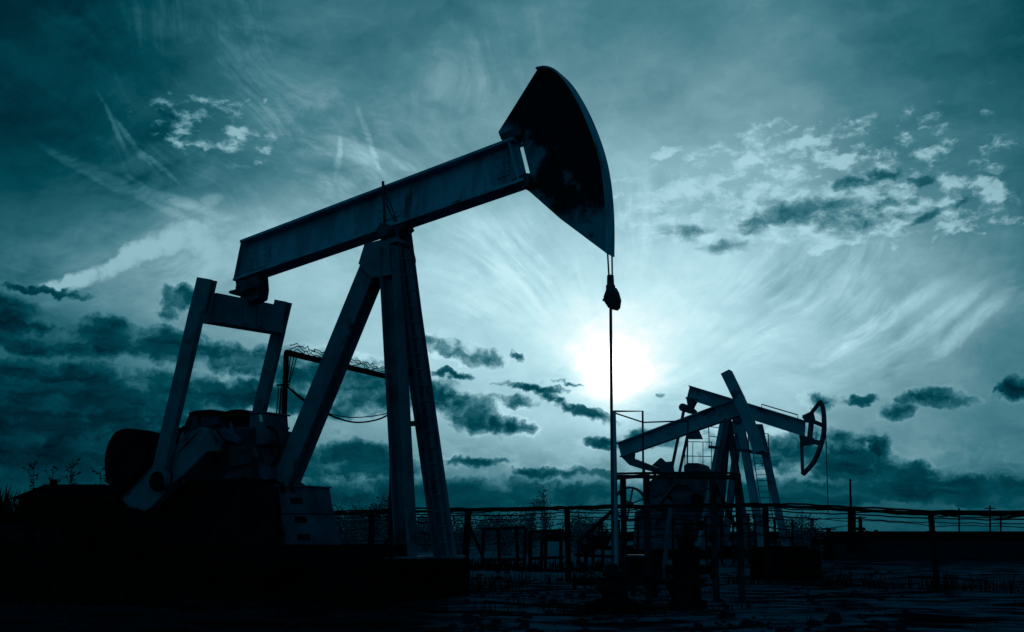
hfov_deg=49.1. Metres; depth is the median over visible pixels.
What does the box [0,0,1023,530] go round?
sky
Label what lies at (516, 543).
pipe barrier
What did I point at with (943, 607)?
ground
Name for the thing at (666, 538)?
leaning pipe
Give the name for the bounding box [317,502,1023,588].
pipe fence
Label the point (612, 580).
wellhead
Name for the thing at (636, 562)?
control cabinet
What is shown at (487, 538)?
shrub
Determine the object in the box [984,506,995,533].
utility pole
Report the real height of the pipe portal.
5.471 m
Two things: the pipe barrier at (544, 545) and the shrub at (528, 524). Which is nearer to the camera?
the pipe barrier at (544, 545)
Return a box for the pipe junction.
[574,511,610,568]
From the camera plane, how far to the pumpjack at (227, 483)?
18.44 m
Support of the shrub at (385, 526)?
on the ground
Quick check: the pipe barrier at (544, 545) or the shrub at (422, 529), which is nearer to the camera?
the pipe barrier at (544, 545)
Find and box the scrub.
[353,531,1023,541]
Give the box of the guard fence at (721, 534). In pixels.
[600,513,793,563]
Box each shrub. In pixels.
[332,502,350,538]
[335,505,365,543]
[337,515,362,543]
[349,500,369,543]
[354,496,386,543]
[358,505,385,543]
[377,487,393,543]
[416,513,431,551]
[416,515,429,550]
[432,507,491,555]
[471,513,505,550]
[478,512,527,555]
[509,511,551,553]
[546,503,600,551]
[577,516,609,550]
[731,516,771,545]
[770,510,826,548]
[796,527,825,551]
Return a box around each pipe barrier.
[480,526,526,568]
[528,529,563,569]
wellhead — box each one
[572,564,673,613]
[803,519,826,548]
[847,516,878,551]
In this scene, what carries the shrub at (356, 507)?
on the ground
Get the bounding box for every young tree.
[523,497,537,529]
[535,484,555,533]
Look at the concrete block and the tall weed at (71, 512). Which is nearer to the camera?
the tall weed at (71, 512)
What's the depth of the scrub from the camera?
123.82 m
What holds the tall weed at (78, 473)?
on the ground
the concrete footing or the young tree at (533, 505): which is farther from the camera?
the young tree at (533, 505)
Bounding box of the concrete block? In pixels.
[750,549,820,580]
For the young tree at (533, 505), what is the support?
on the ground
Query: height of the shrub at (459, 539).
2.315 m
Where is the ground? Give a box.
[0,516,1023,631]
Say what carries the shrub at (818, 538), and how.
on the ground
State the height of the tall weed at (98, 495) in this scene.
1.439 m
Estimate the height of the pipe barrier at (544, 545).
1.266 m
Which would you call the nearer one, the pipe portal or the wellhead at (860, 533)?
the pipe portal
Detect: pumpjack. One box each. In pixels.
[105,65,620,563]
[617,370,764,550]
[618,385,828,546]
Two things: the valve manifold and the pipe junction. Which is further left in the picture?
the pipe junction
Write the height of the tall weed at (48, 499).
1.382 m
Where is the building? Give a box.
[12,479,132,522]
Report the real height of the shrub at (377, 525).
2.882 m
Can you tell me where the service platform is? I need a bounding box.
[613,410,745,603]
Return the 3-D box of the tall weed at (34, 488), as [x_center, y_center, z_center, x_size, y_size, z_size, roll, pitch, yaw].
[-7.255,2.910,16.950,0.389,1.439,0.224,0,-11,0]
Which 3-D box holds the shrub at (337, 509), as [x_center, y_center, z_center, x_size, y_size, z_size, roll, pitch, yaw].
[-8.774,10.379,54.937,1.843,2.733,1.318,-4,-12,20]
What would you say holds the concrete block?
on the ground
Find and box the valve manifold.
[665,523,714,610]
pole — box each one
[848,479,855,551]
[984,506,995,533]
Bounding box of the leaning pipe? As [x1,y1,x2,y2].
[661,507,672,587]
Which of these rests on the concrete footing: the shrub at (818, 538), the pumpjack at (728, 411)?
the pumpjack at (728, 411)
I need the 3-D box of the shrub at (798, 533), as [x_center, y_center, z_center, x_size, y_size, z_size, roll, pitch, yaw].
[13.960,10.645,54.975,3.101,2.236,1.683,-2,-11,12]
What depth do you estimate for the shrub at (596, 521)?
62.87 m
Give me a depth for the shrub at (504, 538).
50.89 m
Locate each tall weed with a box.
[19,460,46,539]
[44,466,62,551]
[56,458,81,554]
[61,471,80,546]
[88,466,110,522]
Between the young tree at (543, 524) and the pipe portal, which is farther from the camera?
the young tree at (543, 524)
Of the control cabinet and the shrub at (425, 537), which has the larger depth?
the shrub at (425, 537)
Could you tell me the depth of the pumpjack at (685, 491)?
46.52 m
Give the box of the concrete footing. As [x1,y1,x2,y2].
[627,545,807,558]
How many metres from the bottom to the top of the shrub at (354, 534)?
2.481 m
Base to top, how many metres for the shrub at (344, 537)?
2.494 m
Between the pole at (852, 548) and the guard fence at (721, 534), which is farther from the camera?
the pole at (852, 548)
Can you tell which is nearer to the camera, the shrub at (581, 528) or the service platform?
the service platform
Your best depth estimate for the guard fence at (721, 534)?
38.26 m
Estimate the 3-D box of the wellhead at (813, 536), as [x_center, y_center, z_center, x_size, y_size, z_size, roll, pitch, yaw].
[15.379,11.211,56.907,1.600,1.824,0.660,0,-11,0]
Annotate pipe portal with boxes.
[276,343,392,543]
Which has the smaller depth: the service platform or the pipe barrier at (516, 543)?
the service platform
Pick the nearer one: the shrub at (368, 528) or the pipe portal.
the pipe portal
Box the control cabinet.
[628,554,662,596]

